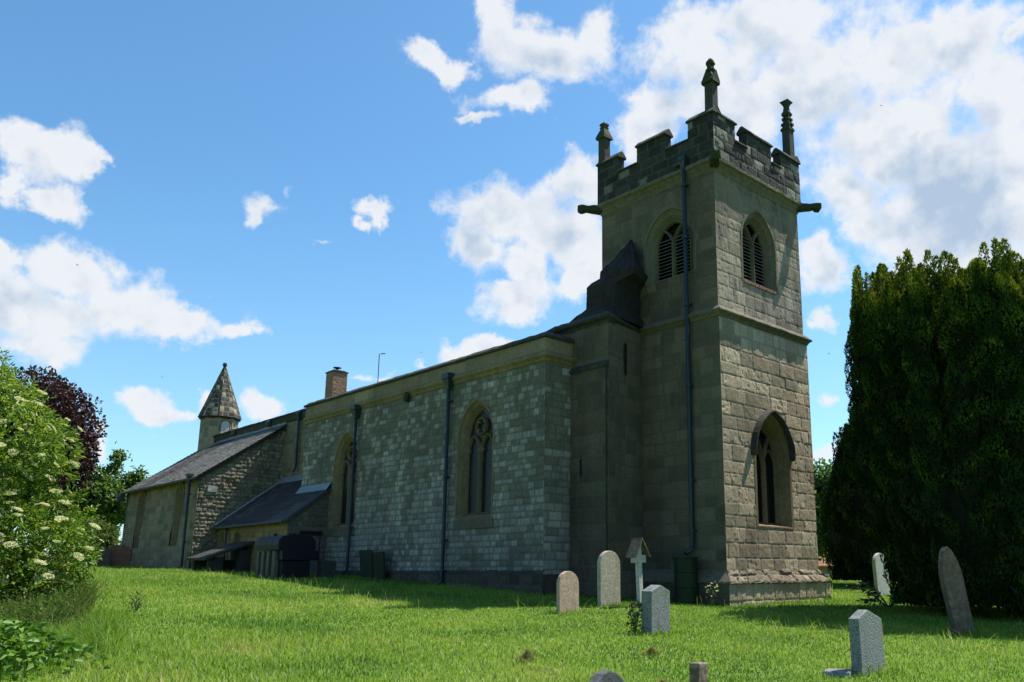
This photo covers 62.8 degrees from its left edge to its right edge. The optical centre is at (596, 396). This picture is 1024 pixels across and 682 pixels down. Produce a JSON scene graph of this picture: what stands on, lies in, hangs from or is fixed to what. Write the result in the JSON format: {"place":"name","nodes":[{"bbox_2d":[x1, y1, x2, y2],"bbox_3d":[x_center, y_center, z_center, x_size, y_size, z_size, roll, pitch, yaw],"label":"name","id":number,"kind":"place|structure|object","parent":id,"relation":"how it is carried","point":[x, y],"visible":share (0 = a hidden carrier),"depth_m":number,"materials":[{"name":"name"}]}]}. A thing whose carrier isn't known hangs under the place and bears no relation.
{"place":"outdoors","nodes":[
{"label":"outdoors","id":0,"kind":"place"},
{"bbox_2d":[0,562,1023,681],"bbox_3d":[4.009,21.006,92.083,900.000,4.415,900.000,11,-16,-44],"label":"ground","id":1,"kind":"structure","parent":0,"point":[614,644],"depth_m":14.03,"materials":[{"name":"green plant"}]},
{"bbox_2d":[0,347,104,608],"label":"elder bush","id":2,"kind":"object","parent":1,"relation":"on","point":[22,484],"visible":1,"depth_m":14.64,"materials":[{"name":"green plant"}]},
{"bbox_2d":[0,365,108,536],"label":"copper beech","id":3,"kind":"object","parent":1,"relation":"on","point":[65,403],"visible":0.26,"depth_m":47.69,"materials":[{"name":"purple plant"}]},
{"bbox_2d":[0,568,120,630],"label":"dry weeds","id":4,"kind":"object","parent":1,"relation":"on","point":[64,605],"visible":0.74,"depth_m":13.42,"materials":[{"name":"green plant"}]},
{"bbox_2d":[0,615,159,680],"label":"nettle patch","id":5,"kind":"object","parent":1,"relation":"on","point":[12,645],"visible":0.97,"depth_m":9.77,"materials":[{"name":"green plant"}]},
{"bbox_2d":[3,600,169,662],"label":"coarse grass","id":6,"kind":"structure","parent":1,"relation":"on","point":[96,625],"depth_m":12.28,"materials":[{"name":"green plant"}]},
{"bbox_2d":[56,516,121,563],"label":"hedge shrub","id":7,"kind":"object","parent":1,"relation":"on","point":[109,537],"visible":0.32,"depth_m":45.79,"materials":[{"name":"green plant"}]},
{"bbox_2d":[90,546,110,565],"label":"headstone","id":8,"kind":"object","parent":1,"relation":"on","point":[105,556],"visible":0.45,"depth_m":41.12,"materials":[{"name":"grey stone"}]},
{"bbox_2d":[71,441,151,531],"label":"ash tree","id":9,"kind":"object","parent":1,"relation":"on","point":[105,488],"visible":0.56,"depth_m":50.90,"materials":[{"name":"green plant"}]},
{"bbox_2d":[108,545,130,565],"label":"headstone","id":10,"kind":"object","parent":1,"relation":"on","point":[120,554],"visible":0.66,"depth_m":41.86,"materials":[{"name":"red stone"}]},
{"bbox_2d":[126,591,146,610],"bbox_3d":[-9.176,4.094,16.610,0.335,0.421,0.370,11,-16,-44],"label":"thistle","id":11,"kind":"object","parent":1,"relation":"on","point":[137,606],"visible":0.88,"depth_m":16.61,"materials":[{"name":"green plant"}]},
{"bbox_2d":[255,533,335,577],"bbox_3d":[-10.959,5.888,30.343,2.158,1.763,2.060,11,-16,-44],"label":"oil tank","id":12,"kind":"object","parent":1,"relation":"on","point":[288,555],"visible":0.81,"depth_m":29.62,"materials":[{"name":"plastic"}]},
{"bbox_2d":[359,550,373,578],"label":"grave slab","id":13,"kind":"structure","parent":1,"relation":"on","point":[366,562],"depth_m":30.22,"materials":[{"name":"stone"}]},
{"bbox_2d":[373,551,385,579],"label":"grave slab","id":14,"kind":"structure","parent":1,"relation":"on","point":[379,571],"depth_m":29.63,"materials":[{"name":"stone"}]},
{"bbox_2d":[116,58,832,607],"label":"church","id":15,"kind":"structure","parent":1,"relation":"on","point":[656,394],"depth_m":26.46,"materials":[{"name":"stone"}]},
{"bbox_2d":[216,531,224,556],"bbox_3d":[-16.568,6.791,36.961,0.286,1.626,0.783,11,-16,-44],"label":"vestry window","id":16,"kind":"structure","parent":15,"relation":"in","point":[221,537],"depth_m":37.19,"materials":[{"name":"grey glass"}]},
{"bbox_2d":[233,530,240,541],"bbox_3d":[-15.334,6.301,35.796,0.296,1.109,0.825,11,-16,-44],"label":"vestry window","id":17,"kind":"structure","parent":15,"relation":"in","point":[237,536],"depth_m":35.99,"materials":[{"name":"grey glass"}]},
{"bbox_2d":[300,531,322,574],"bbox_3d":[-11.382,6.354,32.966,0.940,2.000,0.160,11,-16,-44],"label":"vestry door","id":18,"kind":"structure","parent":15,"relation":"in","point":[313,564],"depth_m":33.13,"materials":[{"name":"paint"}]},
{"bbox_2d":[330,431,357,528],"bbox_3d":[-9.925,3.316,33.290,0.356,3.887,1.940,11,-16,-44],"label":"nave window","id":19,"kind":"structure","parent":15,"relation":"in","point":[340,500],"depth_m":33.65,"materials":[{"name":"beige stone"}]},
{"bbox_2d":[454,398,494,519],"bbox_3d":[-3.863,2.020,27.302,0.356,3.969,2.007,11,-16,-44],"label":"nave window","id":20,"kind":"structure","parent":15,"relation":"in","point":[475,446],"depth_m":27.56,"materials":[{"name":"beige stone"}]},
{"bbox_2d":[643,205,696,286],"bbox_3d":[2.505,-4.910,26.898,0.535,2.475,2.201,11,-16,-44],"label":"belfry window","id":21,"kind":"structure","parent":15,"relation":"in","point":[672,258],"depth_m":27.15,"materials":[{"name":"stone"}]},
{"bbox_2d":[740,209,777,293],"bbox_3d":[5.063,-4.773,27.186,2.023,2.684,0.596,11,-16,-44],"label":"belfry window","id":22,"kind":"structure","parent":15,"relation":"in","point":[754,218],"depth_m":27.47,"materials":[{"name":"stone"}]},
{"bbox_2d":[750,408,795,528],"bbox_3d":[5.320,2.198,25.693,2.352,3.700,0.626,11,-16,-44],"label":"tower window","id":23,"kind":"structure","parent":15,"relation":"in","point":[770,437],"depth_m":26.06,"materials":[{"name":"beige stone"}]},
{"bbox_2d":[513,647,538,661],"bbox_3d":[-0.967,3.500,11.320,0.621,0.197,0.622,-5,-13,21],"label":"dead grass clump","id":24,"kind":"object","parent":1,"relation":"on","point":[526,655],"visible":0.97,"depth_m":11.35,"materials":[{"name":"plant"}]},
{"bbox_2d":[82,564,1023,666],"bbox_3d":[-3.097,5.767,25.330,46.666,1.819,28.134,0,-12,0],"label":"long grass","id":25,"kind":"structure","parent":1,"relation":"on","point":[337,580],"depth_m":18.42,"materials":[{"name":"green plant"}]},
{"bbox_2d":[556,571,578,613],"bbox_3d":[-0.669,4.716,19.297,0.620,1.299,0.105,11,-18,-44],"label":"headstone","id":26,"kind":"object","parent":1,"relation":"on","point":[567,589],"visible":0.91,"depth_m":19.27,"materials":[{"name":"beige stone"}]},
{"bbox_2d":[589,670,624,681],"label":"headstone","id":27,"kind":"object","parent":1,"relation":"on","point":[605,676],"visible":1,"depth_m":7.94,"materials":[{"name":"stone"}]},
{"bbox_2d":[597,551,620,606],"bbox_3d":[0.310,4.777,21.063,0.720,1.709,0.120,11,-17,-44],"label":"headstone","id":28,"kind":"object","parent":1,"relation":"on","point":[608,577],"visible":0.88,"depth_m":21.01,"materials":[{"name":"stone"}]},
{"bbox_2d":[625,601,641,631],"bbox_3d":[0.693,4.076,15.307,0.420,0.624,0.364,11,-16,-44],"label":"rose bush","id":29,"kind":"object","parent":1,"relation":"on","point":[634,622],"visible":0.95,"depth_m":15.27,"materials":[{"name":"green plant"}]},
{"bbox_2d":[625,537,650,607],"bbox_3d":[1.068,4.516,20.992,0.400,1.875,0.620,-12,-15,40],"label":"grave cross","id":30,"kind":"object","parent":1,"relation":"on","point":[638,553],"visible":0.79,"depth_m":20.97,"materials":[{"name":"stone"}]},
{"bbox_2d":[641,645,659,654],"bbox_3d":[0.799,3.776,12.460,0.462,0.147,0.463,2,-12,-10],"label":"dead grass clump","id":31,"kind":"object","parent":1,"relation":"on","point":[652,650],"visible":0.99,"depth_m":12.39,"materials":[{"name":"plant"}]},
{"bbox_2d":[642,585,669,634],"bbox_3d":[1.093,4.093,15.372,0.240,1.188,0.540,-10,-15,43],"label":"headstone","id":32,"kind":"object","parent":1,"relation":"on","point":[655,608],"visible":0.63,"depth_m":15.27,"materials":[{"name":"grey stone"}]},
{"bbox_2d":[674,557,698,604],"bbox_3d":[2.512,5.253,23.556,0.740,1.375,0.760,11,-16,-44],"label":"water butt","id":33,"kind":"object","parent":1,"relation":"on","point":[686,586],"visible":0.94,"depth_m":23.30,"materials":[{"name":"plastic"}]},
{"bbox_2d":[689,662,707,681],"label":"wooden post","id":34,"kind":"object","parent":1,"relation":"on","point":[698,671],"visible":1,"depth_m":7.94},
{"bbox_2d":[704,582,719,606],"bbox_3d":[3.161,5.401,22.716,0.438,0.713,0.508,11,-16,-44],"label":"ragwort","id":35,"kind":"object","parent":1,"relation":"on","point":[713,597],"visible":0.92,"depth_m":22.64,"materials":[{"name":"green plant"}]},
{"bbox_2d":[813,457,831,563],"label":"lime tree","id":36,"kind":"object","parent":1,"relation":"on","point":[821,477],"visible":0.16,"depth_m":49.02,"materials":[{"name":"green plant"}]},
{"bbox_2d":[818,552,832,576],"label":"brick cottage","id":37,"kind":"structure","parent":1,"relation":"on","point":[823,568],"depth_m":59.01,"materials":[{"name":"brick"}]},
{"bbox_2d":[823,668,852,677],"bbox_3d":[3.173,3.627,10.910,0.340,0.090,0.469,-5,-13,22],"label":"stone block","id":38,"kind":"object","parent":1,"relation":"on","point":[836,672],"depth_m":10.74,"materials":[{"name":"grey stone"}]},
{"bbox_2d":[819,414,893,586],"bbox_3d":[11.858,4.457,36.479,4.478,8.057,4.389,11,-16,-44],"label":"yew tree","id":39,"kind":"object","parent":1,"relation":"on","point":[853,546],"visible":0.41,"depth_m":35.27,"materials":[{"name":"green plant"}]},
{"bbox_2d":[848,610,884,675],"bbox_3d":[3.618,3.455,11.112,0.640,1.178,0.150,11,-17,-44],"label":"headstone","id":40,"kind":"object","parent":1,"relation":"on","point":[866,638],"visible":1,"depth_m":11.01,"materials":[{"name":"grey stone"}]},
{"bbox_2d":[872,553,889,595],"bbox_3d":[10.222,6.577,29.896,0.900,1.870,0.130,8,-15,-44],"label":"headstone","id":41,"kind":"object","parent":1,"relation":"on","point":[881,585],"visible":0.64,"depth_m":29.75,"materials":[{"name":"stone"}]},
{"bbox_2d":[843,236,1023,616],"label":"yew tree","id":42,"kind":"object","parent":1,"relation":"on","point":[936,372],"visible":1,"depth_m":20.75,"materials":[{"name":"green plant"}]},
{"bbox_2d":[938,547,973,634],"bbox_3d":[7.230,4.123,16.730,0.499,2.184,0.150,-3,-13,-22],"label":"headstone","id":43,"kind":"object","parent":1,"relation":"on","point":[952,584],"visible":0.85,"depth_m":16.69,"materials":[{"name":"grey stone"}]},
{"bbox_2d":[0,0,1023,560],"label":"sky","id":44,"kind":"structure","parent":0,"point":[284,194],"materials":[{"name":"blue"}]},
{"bbox_2d":[844,580,910,606],"bbox_3d":[8.177,5.622,23.659,2.274,0.811,1.276,-6,-13,27],"label":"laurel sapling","id":45,"kind":"object","parent":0,"point":[871,600],"visible":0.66,"depth_m":24.03,"materials":[{"name":"green plant"}]}
]}

